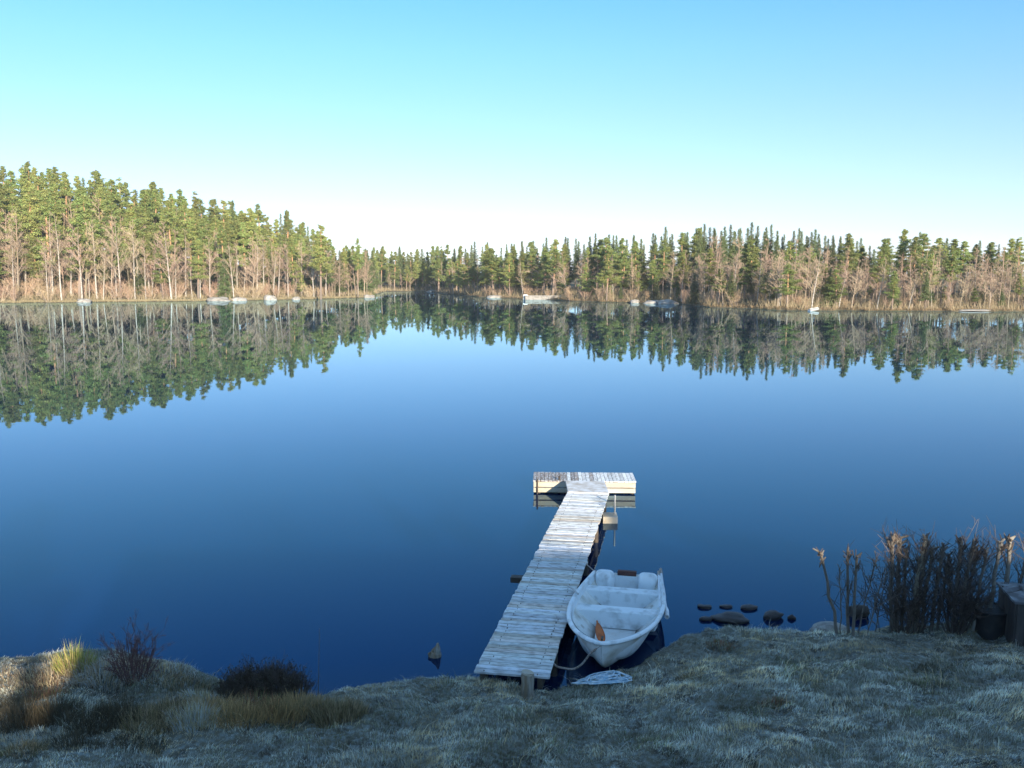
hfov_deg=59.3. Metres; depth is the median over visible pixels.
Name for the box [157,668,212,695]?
grass tussock
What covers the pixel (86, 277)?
bare tree
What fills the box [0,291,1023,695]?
lake water
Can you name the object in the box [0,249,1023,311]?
shore terrain
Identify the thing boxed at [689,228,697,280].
spruce tree
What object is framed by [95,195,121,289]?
pine tree
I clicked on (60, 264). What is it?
bare tree
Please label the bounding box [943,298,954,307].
bare shrub
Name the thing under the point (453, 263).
pine tree
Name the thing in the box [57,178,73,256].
pine tree
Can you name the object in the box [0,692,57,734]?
grass tussock
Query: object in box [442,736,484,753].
grass tussock
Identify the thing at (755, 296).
bare shrub
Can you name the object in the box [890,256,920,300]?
bare tree
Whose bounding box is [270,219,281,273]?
pine tree
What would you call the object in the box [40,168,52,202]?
pine tree
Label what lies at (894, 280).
pine tree
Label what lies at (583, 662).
mooring rope
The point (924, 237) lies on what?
pine tree
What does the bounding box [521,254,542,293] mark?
pine tree
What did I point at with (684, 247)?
spruce tree
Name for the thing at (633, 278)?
bare tree
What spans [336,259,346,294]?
birch tree
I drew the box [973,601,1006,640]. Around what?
tub
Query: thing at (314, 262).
pine tree
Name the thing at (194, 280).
spruce tree
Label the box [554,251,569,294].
bare tree
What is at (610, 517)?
mooring float
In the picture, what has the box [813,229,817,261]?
spruce tree
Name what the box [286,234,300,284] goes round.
pine tree
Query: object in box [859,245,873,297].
spruce tree
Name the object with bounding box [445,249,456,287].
spruce tree
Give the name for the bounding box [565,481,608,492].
gangway plate
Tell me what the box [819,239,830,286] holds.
spruce tree
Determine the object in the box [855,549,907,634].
willow shoots
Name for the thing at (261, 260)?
pine tree
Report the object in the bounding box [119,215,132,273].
bare tree
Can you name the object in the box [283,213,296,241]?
pine tree
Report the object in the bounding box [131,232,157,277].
pine tree
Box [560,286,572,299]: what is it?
bare shrub
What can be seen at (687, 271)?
bare tree
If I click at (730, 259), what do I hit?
spruce tree
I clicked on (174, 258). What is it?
bare tree
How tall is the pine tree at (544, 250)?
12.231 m
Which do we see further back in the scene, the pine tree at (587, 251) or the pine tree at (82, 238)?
the pine tree at (587, 251)
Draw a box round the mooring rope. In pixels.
[550,646,599,669]
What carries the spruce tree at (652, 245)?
on the shore terrain at (281, 281)
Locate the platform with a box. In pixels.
[533,472,635,493]
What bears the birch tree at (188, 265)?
on the shore terrain at (281, 281)
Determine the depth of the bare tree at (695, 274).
180.10 m
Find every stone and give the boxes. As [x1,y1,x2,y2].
[697,604,711,608]
[699,616,712,620]
[710,611,749,623]
[719,604,732,608]
[741,604,757,610]
[763,610,783,620]
[787,614,795,619]
[810,621,850,631]
[849,604,868,617]
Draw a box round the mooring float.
[602,495,617,523]
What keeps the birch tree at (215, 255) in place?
on the shore terrain at (281, 281)
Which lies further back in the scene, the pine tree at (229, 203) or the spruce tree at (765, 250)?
the pine tree at (229, 203)
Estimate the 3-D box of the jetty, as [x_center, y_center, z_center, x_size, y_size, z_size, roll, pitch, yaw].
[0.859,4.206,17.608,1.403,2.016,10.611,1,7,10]
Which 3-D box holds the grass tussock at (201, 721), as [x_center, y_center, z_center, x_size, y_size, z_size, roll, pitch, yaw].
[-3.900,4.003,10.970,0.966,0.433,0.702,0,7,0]
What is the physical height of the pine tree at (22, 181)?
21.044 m
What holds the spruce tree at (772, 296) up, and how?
on the shore terrain at (281, 281)
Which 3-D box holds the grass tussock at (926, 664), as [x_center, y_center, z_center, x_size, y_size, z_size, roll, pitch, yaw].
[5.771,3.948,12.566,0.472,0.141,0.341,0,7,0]
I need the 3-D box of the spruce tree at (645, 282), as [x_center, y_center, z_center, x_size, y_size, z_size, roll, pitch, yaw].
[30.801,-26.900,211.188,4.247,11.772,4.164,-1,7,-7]
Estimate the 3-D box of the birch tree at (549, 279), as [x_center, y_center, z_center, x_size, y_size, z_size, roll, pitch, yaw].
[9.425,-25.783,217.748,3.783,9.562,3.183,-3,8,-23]
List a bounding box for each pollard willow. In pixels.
[812,547,848,633]
[833,542,880,635]
[867,517,929,632]
[874,523,957,632]
[897,532,963,631]
[922,515,1022,630]
[957,517,1022,631]
[992,530,1023,602]
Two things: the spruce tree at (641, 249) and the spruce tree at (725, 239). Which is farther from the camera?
the spruce tree at (641, 249)
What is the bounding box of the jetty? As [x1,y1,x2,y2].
[474,491,608,689]
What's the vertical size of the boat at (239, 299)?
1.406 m
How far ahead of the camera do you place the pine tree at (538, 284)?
222.35 m
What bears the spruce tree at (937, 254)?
on the shore terrain at (281, 281)
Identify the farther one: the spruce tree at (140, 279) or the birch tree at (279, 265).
the birch tree at (279, 265)
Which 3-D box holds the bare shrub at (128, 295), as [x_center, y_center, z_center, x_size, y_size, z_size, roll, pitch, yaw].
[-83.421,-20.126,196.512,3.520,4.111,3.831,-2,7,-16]
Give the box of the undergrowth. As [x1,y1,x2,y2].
[0,272,1023,310]
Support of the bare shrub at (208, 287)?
on the shore terrain at (281, 281)
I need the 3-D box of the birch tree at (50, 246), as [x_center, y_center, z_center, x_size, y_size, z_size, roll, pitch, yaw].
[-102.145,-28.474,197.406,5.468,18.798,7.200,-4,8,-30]
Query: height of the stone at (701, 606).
0.068 m
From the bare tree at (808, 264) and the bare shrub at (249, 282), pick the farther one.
the bare shrub at (249, 282)
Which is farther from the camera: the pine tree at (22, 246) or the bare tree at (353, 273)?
the bare tree at (353, 273)
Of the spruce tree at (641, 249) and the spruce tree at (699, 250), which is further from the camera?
the spruce tree at (641, 249)
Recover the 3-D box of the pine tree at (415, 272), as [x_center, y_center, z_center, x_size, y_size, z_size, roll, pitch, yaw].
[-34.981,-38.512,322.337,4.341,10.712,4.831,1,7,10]
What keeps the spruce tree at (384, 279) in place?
on the shore terrain at (281, 281)
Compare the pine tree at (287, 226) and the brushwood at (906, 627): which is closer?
the brushwood at (906, 627)
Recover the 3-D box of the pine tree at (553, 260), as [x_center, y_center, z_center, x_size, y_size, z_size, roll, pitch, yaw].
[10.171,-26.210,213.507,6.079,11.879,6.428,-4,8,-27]
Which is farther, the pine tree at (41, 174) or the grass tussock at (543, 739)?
the pine tree at (41, 174)
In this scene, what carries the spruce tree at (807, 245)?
on the shore terrain at (281, 281)
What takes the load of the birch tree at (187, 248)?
on the shore terrain at (281, 281)
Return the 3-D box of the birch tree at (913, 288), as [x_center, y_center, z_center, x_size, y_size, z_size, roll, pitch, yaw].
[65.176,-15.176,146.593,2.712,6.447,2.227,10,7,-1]
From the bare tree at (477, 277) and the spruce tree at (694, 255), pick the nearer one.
the spruce tree at (694, 255)
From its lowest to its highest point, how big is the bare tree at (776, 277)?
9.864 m
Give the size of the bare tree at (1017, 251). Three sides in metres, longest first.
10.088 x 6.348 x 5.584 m
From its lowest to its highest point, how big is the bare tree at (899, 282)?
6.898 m
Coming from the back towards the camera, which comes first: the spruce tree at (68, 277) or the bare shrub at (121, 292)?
the spruce tree at (68, 277)
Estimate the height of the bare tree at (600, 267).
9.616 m
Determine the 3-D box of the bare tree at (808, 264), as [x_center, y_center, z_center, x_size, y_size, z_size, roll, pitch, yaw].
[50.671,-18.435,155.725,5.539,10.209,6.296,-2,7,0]
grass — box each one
[0,295,363,302]
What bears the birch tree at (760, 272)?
on the shore terrain at (281, 281)
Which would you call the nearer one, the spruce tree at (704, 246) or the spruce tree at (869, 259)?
the spruce tree at (869, 259)
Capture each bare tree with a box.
[0,222,13,292]
[3,209,35,298]
[39,213,73,288]
[41,244,69,289]
[53,239,67,289]
[62,222,97,298]
[89,224,124,299]
[116,227,134,288]
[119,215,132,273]
[157,229,191,295]
[239,241,263,297]
[241,236,265,294]
[260,238,290,284]
[280,250,290,289]
[330,253,341,295]
[330,261,337,295]
[337,267,343,295]
[343,265,353,295]
[347,250,361,294]
[355,252,364,292]
[356,250,373,293]
[362,250,374,284]
[438,268,447,291]
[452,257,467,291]
[472,266,482,291]
[521,263,533,285]
[526,255,543,286]
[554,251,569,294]
[572,258,594,283]
[591,257,601,292]
[625,263,641,293]
[626,252,646,294]
[661,252,680,299]
[663,260,679,294]
[676,251,698,295]
[688,257,705,288]
[695,253,707,292]
[695,253,707,299]
[699,241,716,298]
[703,244,728,302]
[704,235,729,295]
[716,264,727,303]
[719,264,729,300]
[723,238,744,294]
[728,241,744,297]
[751,266,762,292]
[757,239,777,296]
[761,266,779,305]
[768,250,787,305]
[768,255,786,306]
[786,238,813,301]
[795,247,819,303]
[800,247,825,304]
[812,259,832,305]
[815,246,833,286]
[818,251,838,296]
[834,247,855,296]
[844,270,852,298]
[848,259,870,307]
[852,259,873,304]
[858,255,870,299]
[859,267,875,306]
[870,257,889,307]
[887,272,906,298]
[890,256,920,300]
[899,256,916,298]
[901,255,922,307]
[908,242,944,305]
[923,250,949,300]
[934,250,948,304]
[936,248,947,298]
[943,275,954,298]
[957,264,978,304]
[959,265,968,295]
[963,267,976,300]
[965,246,986,299]
[967,250,984,302]
[973,253,991,286]
[976,255,993,296]
[978,260,994,302]
[982,266,1000,306]
[986,252,1017,307]
[986,259,1004,298]
[994,247,1022,300]
[995,268,1018,308]
[1004,247,1023,302]
[1015,254,1023,296]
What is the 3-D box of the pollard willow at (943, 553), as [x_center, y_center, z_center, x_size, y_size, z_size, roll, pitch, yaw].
[6.642,3.187,14.226,0.864,1.720,0.941,5,9,38]
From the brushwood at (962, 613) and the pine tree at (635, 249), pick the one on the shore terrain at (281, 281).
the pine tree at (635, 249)
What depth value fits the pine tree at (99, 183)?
229.59 m
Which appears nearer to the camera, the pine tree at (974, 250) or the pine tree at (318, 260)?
the pine tree at (974, 250)
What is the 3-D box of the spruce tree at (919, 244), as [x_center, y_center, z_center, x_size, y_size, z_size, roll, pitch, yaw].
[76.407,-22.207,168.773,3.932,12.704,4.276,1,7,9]
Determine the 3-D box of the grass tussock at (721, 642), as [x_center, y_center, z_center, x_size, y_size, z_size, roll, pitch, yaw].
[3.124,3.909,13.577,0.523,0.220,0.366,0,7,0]
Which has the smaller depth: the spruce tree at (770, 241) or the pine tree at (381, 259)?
the spruce tree at (770, 241)
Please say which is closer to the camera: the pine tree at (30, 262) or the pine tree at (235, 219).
the pine tree at (30, 262)
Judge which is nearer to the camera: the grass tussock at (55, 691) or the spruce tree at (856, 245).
the grass tussock at (55, 691)
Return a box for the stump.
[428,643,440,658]
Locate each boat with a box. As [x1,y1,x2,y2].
[77,298,91,301]
[232,297,246,300]
[566,569,665,667]
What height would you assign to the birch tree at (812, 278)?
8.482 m
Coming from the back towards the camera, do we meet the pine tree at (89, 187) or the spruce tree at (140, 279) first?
the pine tree at (89, 187)
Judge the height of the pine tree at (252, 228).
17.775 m
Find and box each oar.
[657,570,660,607]
[659,568,668,618]
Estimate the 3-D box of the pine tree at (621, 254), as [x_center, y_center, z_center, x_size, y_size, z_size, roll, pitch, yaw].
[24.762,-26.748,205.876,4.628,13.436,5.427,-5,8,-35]
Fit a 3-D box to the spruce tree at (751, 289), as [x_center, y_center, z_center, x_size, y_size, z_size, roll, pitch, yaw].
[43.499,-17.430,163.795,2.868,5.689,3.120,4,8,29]
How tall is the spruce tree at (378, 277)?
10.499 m
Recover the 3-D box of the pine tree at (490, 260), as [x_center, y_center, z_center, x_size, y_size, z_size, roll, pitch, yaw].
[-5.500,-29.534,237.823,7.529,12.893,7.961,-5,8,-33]
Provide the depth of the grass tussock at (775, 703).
11.29 m
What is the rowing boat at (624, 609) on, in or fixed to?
on the lake water
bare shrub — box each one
[0,278,28,299]
[0,281,18,301]
[2,274,44,297]
[6,286,20,300]
[21,273,54,295]
[32,277,55,294]
[32,283,56,302]
[56,290,66,299]
[63,280,77,295]
[71,278,90,292]
[72,284,93,296]
[90,278,99,293]
[90,280,109,298]
[91,279,101,294]
[104,278,130,300]
[122,285,137,300]
[139,282,158,298]
[160,279,180,298]
[165,280,188,296]
[179,279,192,294]
[200,277,220,296]
[205,288,216,296]
[231,286,251,297]
[238,278,254,292]
[242,281,265,297]
[258,281,273,294]
[269,287,280,296]
[282,281,296,295]
[299,284,317,296]
[482,285,494,295]
[521,286,532,294]
[522,283,536,294]
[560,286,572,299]
[579,287,594,299]
[591,286,605,299]
[604,288,619,300]
[624,285,639,299]
[679,287,689,303]
[699,288,716,303]
[722,288,743,305]
[743,288,756,303]
[800,296,810,306]
[838,297,854,306]
[841,292,860,306]
[852,294,869,307]
[882,294,893,308]
[897,294,910,307]
[903,297,916,307]
[908,294,923,307]
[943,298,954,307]
[945,300,956,309]
[953,295,966,308]
[980,293,997,308]
[1004,298,1020,307]
[1014,299,1023,306]
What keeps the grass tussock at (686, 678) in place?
on the ground at (202, 739)
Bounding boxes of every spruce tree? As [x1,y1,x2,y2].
[0,225,12,288]
[47,245,63,285]
[64,251,76,284]
[92,251,110,285]
[107,254,118,284]
[132,254,146,287]
[136,259,148,295]
[159,251,178,289]
[186,239,202,290]
[208,236,221,284]
[211,205,222,263]
[216,254,234,297]
[227,274,238,288]
[230,200,237,262]
[264,248,276,292]
[276,213,285,275]
[290,277,296,295]
[297,260,308,291]
[304,257,315,287]
[306,227,313,271]
[319,243,337,295]
[330,250,347,293]
[350,262,362,291]
[359,248,378,294]
[366,250,377,288]
[370,250,379,288]
[374,271,383,285]
[377,246,390,283]
[387,255,396,285]
[393,247,404,286]
[400,253,414,288]
[413,248,429,287]
[429,249,441,288]
[435,255,447,286]
[439,252,446,288]
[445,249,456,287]
[459,248,472,288]
[468,245,475,284]
[473,241,481,284]
[478,246,483,287]
[494,248,508,287]
[514,241,529,291]
[533,248,539,287]
[544,238,550,268]
[547,245,561,289]
[559,237,572,289]
[562,238,574,287]
[571,239,579,286]
[572,241,581,287]
[576,244,587,285]
[582,236,592,278]
[589,242,600,289]
[589,282,595,298]
[592,239,607,290]
[603,279,613,298]
[609,235,618,286]
[609,236,614,267]
[618,284,623,298]
[623,239,630,283]
[625,236,637,289]
[630,239,648,284]
[637,244,649,291]
[644,233,657,288]
[649,277,661,299]
[655,236,669,291]
[659,227,674,290]
[665,234,677,289]
[674,233,692,287]
[675,279,682,300]
[676,232,690,280]
[685,275,699,304]
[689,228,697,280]
[691,234,704,290]
[692,230,700,285]
[695,224,708,292]
[697,227,711,292]
[704,228,719,288]
[716,231,729,291]
[718,238,728,294]
[722,226,729,268]
[725,224,732,273]
[725,229,747,295]
[726,231,736,286]
[726,269,736,304]
[737,228,744,248]
[742,228,757,289]
[744,277,756,301]
[748,222,755,246]
[750,235,761,291]
[754,225,760,258]
[758,232,764,257]
[759,224,774,293]
[759,227,768,260]
[761,237,770,285]
[766,236,782,290]
[767,267,778,302]
[768,230,782,280]
[780,237,784,287]
[790,228,804,274]
[791,231,796,284]
[794,231,806,293]
[803,237,812,283]
[804,232,815,270]
[812,234,823,290]
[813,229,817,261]
[817,236,830,285]
[818,267,838,306]
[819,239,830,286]
[828,235,835,265]
[830,240,836,269]
[830,283,838,302]
[832,237,843,275]
[848,241,862,289]
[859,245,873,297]
[871,249,878,286]
[886,283,901,307]
[908,231,923,296]
[918,272,932,309]
[929,289,936,306]
[934,246,943,295]
[942,238,948,282]
[957,261,968,287]
[969,241,988,291]
[977,284,987,307]
[996,283,1006,307]
[1007,240,1018,288]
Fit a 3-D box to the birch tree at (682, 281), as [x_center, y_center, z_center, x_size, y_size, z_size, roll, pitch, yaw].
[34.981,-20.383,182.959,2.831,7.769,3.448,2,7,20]
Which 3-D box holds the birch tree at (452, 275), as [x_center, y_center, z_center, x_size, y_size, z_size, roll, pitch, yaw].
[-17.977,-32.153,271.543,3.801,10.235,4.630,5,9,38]
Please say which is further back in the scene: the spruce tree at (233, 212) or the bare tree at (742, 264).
the spruce tree at (233, 212)
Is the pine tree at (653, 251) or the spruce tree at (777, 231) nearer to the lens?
the spruce tree at (777, 231)
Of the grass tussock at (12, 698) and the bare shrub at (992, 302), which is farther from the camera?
the bare shrub at (992, 302)
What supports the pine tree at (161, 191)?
on the shore terrain at (281, 281)
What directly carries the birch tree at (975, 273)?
on the shore terrain at (281, 281)
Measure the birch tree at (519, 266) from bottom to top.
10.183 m
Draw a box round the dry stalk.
[312,628,319,693]
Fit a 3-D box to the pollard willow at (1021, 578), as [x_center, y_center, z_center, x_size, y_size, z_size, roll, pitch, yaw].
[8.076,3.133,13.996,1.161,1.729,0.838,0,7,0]
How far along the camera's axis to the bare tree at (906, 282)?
162.64 m
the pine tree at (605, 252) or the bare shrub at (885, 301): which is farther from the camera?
the pine tree at (605, 252)
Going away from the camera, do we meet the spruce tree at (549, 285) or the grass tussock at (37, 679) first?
the grass tussock at (37, 679)
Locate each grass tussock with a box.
[0,665,59,696]
[0,691,41,710]
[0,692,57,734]
[0,734,53,758]
[10,651,100,693]
[19,683,75,700]
[21,687,87,730]
[43,637,99,677]
[43,727,106,750]
[55,696,125,737]
[61,651,133,689]
[73,668,167,699]
[93,693,160,724]
[108,724,170,753]
[111,696,181,736]
[123,659,196,688]
[139,691,200,718]
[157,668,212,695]
[157,693,227,732]
[177,686,227,702]
[181,689,244,714]
[199,694,268,729]
[223,685,287,717]
[248,692,313,728]
[269,685,330,717]
[289,690,359,723]
[305,693,369,728]
[355,682,402,693]
[426,678,462,689]
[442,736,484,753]
[524,731,563,748]
[674,670,704,681]
[706,637,734,651]
[757,694,790,709]
[870,704,898,712]
[909,660,942,674]
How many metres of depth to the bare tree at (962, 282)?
163.82 m
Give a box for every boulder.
[206,297,230,300]
[263,295,276,299]
[487,295,502,297]
[643,300,657,303]
[656,299,678,303]
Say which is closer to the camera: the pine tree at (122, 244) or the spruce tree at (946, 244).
the spruce tree at (946, 244)
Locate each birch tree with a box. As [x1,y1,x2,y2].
[0,209,17,291]
[1,212,19,283]
[2,223,24,294]
[3,214,29,295]
[8,209,40,285]
[20,236,33,293]
[33,218,57,292]
[39,243,55,291]
[44,212,72,299]
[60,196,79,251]
[61,225,77,293]
[63,237,78,295]
[64,233,84,298]
[78,243,91,298]
[85,218,107,298]
[92,197,109,285]
[96,246,110,299]
[98,219,119,295]
[102,216,132,298]
[125,220,148,298]
[127,232,143,295]
[134,236,152,298]
[138,219,152,289]
[146,246,158,294]
[148,233,167,292]
[153,221,181,299]
[170,253,182,295]
[176,229,193,296]
[184,250,193,296]
[191,256,207,296]
[202,236,217,295]
[208,230,221,295]
[214,247,221,296]
[222,246,234,297]
[232,239,243,287]
[238,259,251,286]
[246,232,266,288]
[254,235,272,292]
[266,250,280,294]
[272,245,285,292]
[277,240,287,290]
[280,251,292,295]
[296,239,308,278]
[303,241,318,297]
[303,246,315,283]
[318,244,337,296]
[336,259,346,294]
[448,262,454,292]
[516,258,527,296]
[544,268,552,288]
[577,254,582,292]
[678,268,689,301]
[698,261,707,301]
[712,261,723,303]
[726,247,745,300]
[751,251,766,303]
[763,252,789,305]
[775,250,787,305]
[802,248,824,307]
[808,259,816,297]
[835,260,848,307]
[849,263,865,298]
[869,257,889,308]
[908,272,920,308]
[945,270,955,295]
[966,264,984,304]
[982,263,998,301]
[998,261,1011,293]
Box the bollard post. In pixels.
[520,669,534,699]
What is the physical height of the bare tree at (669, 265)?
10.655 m
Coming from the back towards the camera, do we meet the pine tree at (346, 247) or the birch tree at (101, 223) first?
the pine tree at (346, 247)
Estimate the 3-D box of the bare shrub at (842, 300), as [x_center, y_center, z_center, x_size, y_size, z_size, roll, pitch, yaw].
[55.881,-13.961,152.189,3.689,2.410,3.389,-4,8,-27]
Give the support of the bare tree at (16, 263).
on the shore terrain at (281, 281)
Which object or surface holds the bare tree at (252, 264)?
on the shore terrain at (281, 281)
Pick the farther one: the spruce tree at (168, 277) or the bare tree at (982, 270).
the spruce tree at (168, 277)
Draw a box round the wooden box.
[996,582,1023,647]
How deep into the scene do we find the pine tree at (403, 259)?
345.67 m
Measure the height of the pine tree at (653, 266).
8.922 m
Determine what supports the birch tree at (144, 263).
on the shore terrain at (281, 281)
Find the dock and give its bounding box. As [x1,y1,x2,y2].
[959,309,990,310]
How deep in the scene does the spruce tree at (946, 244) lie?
188.34 m
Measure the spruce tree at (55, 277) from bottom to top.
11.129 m
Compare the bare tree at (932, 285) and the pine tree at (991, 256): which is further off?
the pine tree at (991, 256)
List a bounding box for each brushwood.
[872,560,936,633]
[925,527,1002,635]
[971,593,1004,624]
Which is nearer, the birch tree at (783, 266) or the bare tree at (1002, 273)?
the bare tree at (1002, 273)
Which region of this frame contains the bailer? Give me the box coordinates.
[595,620,604,640]
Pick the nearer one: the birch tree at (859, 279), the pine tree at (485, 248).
the birch tree at (859, 279)
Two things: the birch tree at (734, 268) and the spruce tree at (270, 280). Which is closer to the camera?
the birch tree at (734, 268)
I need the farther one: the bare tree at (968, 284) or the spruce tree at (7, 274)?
the spruce tree at (7, 274)
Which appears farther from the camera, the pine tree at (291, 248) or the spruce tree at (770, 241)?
the pine tree at (291, 248)
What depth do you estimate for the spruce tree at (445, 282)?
306.52 m
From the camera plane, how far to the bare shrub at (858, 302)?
151.15 m
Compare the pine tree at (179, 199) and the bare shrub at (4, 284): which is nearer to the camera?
the bare shrub at (4, 284)
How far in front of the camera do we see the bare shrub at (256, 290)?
210.61 m
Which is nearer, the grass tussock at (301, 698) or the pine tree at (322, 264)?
the grass tussock at (301, 698)
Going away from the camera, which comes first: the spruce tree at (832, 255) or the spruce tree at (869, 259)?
the spruce tree at (869, 259)
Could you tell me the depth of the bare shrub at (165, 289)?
201.97 m
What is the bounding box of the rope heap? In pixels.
[571,670,631,684]
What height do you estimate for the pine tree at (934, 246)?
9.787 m
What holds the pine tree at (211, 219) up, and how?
on the shore terrain at (281, 281)
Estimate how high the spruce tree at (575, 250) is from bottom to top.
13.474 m
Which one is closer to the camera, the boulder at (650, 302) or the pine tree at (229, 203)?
the boulder at (650, 302)
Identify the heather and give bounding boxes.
[212,649,316,700]
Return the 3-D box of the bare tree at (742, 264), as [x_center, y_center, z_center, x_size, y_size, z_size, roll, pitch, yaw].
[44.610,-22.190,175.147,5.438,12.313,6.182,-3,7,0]
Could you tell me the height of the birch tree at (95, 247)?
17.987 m
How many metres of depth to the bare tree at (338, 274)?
224.45 m
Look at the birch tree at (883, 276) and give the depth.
147.19 m
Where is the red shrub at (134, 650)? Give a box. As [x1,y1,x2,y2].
[98,609,175,684]
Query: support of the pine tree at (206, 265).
on the shore terrain at (281, 281)
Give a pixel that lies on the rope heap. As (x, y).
(604, 677)
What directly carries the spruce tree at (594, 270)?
on the shore terrain at (281, 281)
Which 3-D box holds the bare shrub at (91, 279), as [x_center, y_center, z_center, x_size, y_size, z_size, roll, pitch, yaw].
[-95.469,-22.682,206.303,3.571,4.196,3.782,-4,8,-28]
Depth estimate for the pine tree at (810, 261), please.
157.96 m
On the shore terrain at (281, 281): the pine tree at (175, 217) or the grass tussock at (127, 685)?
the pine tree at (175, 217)
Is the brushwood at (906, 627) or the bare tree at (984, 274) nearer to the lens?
the brushwood at (906, 627)
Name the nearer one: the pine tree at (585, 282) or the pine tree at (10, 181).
the pine tree at (585, 282)
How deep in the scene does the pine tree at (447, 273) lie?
272.37 m
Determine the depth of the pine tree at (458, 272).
263.83 m
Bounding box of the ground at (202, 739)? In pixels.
[0,624,1023,767]
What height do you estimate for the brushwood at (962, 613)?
1.618 m
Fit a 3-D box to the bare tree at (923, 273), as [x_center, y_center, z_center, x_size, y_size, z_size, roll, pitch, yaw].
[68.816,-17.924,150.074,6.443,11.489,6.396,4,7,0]
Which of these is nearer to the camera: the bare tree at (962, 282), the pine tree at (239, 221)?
the bare tree at (962, 282)
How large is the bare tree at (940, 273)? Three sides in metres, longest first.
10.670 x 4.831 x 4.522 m
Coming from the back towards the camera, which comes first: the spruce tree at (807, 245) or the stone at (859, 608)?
the spruce tree at (807, 245)
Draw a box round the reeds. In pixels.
[443,292,1023,310]
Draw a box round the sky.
[0,0,1023,276]
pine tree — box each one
[0,166,8,202]
[0,175,14,279]
[0,205,12,248]
[0,217,29,288]
[0,258,8,279]
[1,170,22,249]
[3,185,20,226]
[4,194,25,278]
[11,181,43,290]
[16,167,27,212]
[18,192,38,268]
[19,161,37,199]
[21,236,47,295]
[27,186,42,230]
[29,167,38,188]
[29,190,45,278]
[31,193,70,295]
[33,177,66,257]
[38,172,48,188]
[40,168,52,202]
[44,181,68,287]
[46,166,73,212]
[57,171,74,245]
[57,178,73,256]
[62,226,95,298]
[64,187,106,281]
[64,194,81,275]
[65,194,105,291]
[69,234,91,293]
[72,175,87,207]
[74,170,115,213]
[85,220,104,285]
[87,171,107,244]
[91,189,122,271]
[92,180,108,258]
[95,184,106,261]
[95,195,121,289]
[96,179,126,243]
[101,226,131,280]
[102,188,128,233]
[115,177,128,226]
[119,205,140,279]
[121,182,130,218]
[122,202,139,277]
[123,190,141,235]
[127,189,174,281]
[128,206,164,285]
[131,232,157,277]
[134,189,158,285]
[139,233,157,292]
[149,181,165,215]
[150,189,164,242]
[151,247,169,298]
[156,211,164,237]
[158,188,165,212]
[159,196,182,278]
[159,199,183,286]
[164,194,179,259]
[174,189,185,231]
[174,198,196,283]
[176,208,203,293]
[182,191,209,241]
[187,239,209,298]
[188,219,216,294]
[191,208,208,247]
[197,199,208,258]
[198,214,217,269]
[200,261,210,287]
[205,200,215,245]
[207,199,224,233]
[210,200,233,243]
[210,215,222,245]
[213,225,234,275]
[219,222,237,282]
[222,256,234,293]
[224,201,235,226]
[224,215,243,281]
[231,212,259,283]
[233,210,246,270]
[235,222,251,290]
[239,208,263,285]
[245,213,262,272]
[245,222,269,289]
[248,243,266,285]
[254,204,265,248]
[260,216,282,253]
[260,228,274,272]
[263,245,273,291]
[269,231,284,273]
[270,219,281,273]
[276,234,293,282]
[281,236,302,294]
[282,210,293,275]
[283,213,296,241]
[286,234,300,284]
[292,235,308,276]
[296,224,309,277]
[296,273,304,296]
[297,222,312,253]
[302,224,334,299]
[309,229,316,279]
[311,239,319,285]
[312,237,337,292]
[322,239,336,269]
[331,249,338,272]
[341,247,348,294]
[344,245,351,289]
[346,249,353,292]
[351,238,364,296]
[371,247,379,289]
[376,248,389,289]
[379,246,388,283]
[388,251,402,288]
[400,252,409,273]
[402,266,410,290]
[408,252,413,272]
[410,262,420,290]
[412,249,420,288]
[417,261,427,290]
[421,266,428,290]
[423,252,429,287]
[426,246,435,289]
[426,267,432,289]
[429,259,445,290]
[430,246,440,289]
[431,258,443,291]
[439,260,456,293]
[440,244,451,287]
[448,258,464,292]
[451,262,455,292]
[452,266,465,293]
[455,264,471,292]
[456,245,464,266]
[463,252,472,284]
[466,266,478,292]
[471,267,481,284]
[477,248,504,294]
[479,244,494,289]
[480,271,491,288]
[488,257,507,295]
[488,264,503,291]
[498,253,518,294]
[501,250,509,289]
[507,246,518,288]
[512,252,531,293]
[512,259,519,293]
[518,262,529,293]
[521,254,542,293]
[525,242,539,289]
[531,263,545,294]
[534,252,551,294]
[537,247,546,293]
[544,249,565,294]
[547,265,559,294]
[548,239,565,289]
[556,269,571,293]
[560,244,575,280]
[577,264,597,297]
[582,247,593,286]
[589,239,603,286]
[592,237,617,290]
[592,254,621,300]
[611,262,621,295]
[612,238,632,287]
[613,257,635,293]
[626,241,644,292]
[634,272,643,293]
[643,244,664,284]
[646,259,661,299]
[653,240,676,293]
[670,266,683,299]
[671,232,692,288]
[677,252,690,298]
[687,228,707,282]
[702,248,717,303]
[710,269,728,304]
[734,238,768,288]
[735,243,752,302]
[757,275,771,305]
[770,241,806,299]
[772,265,803,306]
[799,248,820,297]
[816,263,834,303]
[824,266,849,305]
[835,241,857,283]
[836,233,862,297]
[852,247,873,295]
[867,273,879,302]
[868,251,892,303]
[874,238,894,294]
[874,238,896,290]
[882,271,901,308]
[887,244,907,284]
[891,229,912,300]
[900,244,925,305]
[904,236,921,258]
[906,233,936,299]
[920,254,945,306]
[929,245,945,292]
[933,238,949,291]
[939,286,949,307]
[940,239,966,296]
[942,247,964,308]
[956,241,977,298]
[964,244,981,278]
[968,269,980,294]
[970,288,979,306]
[978,242,999,292]
[979,243,999,294]
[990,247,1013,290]
[1000,238,1020,290]
[1006,237,1023,294]
[1012,273,1023,307]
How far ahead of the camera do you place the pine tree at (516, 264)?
233.00 m
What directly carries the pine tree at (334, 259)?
on the shore terrain at (281, 281)

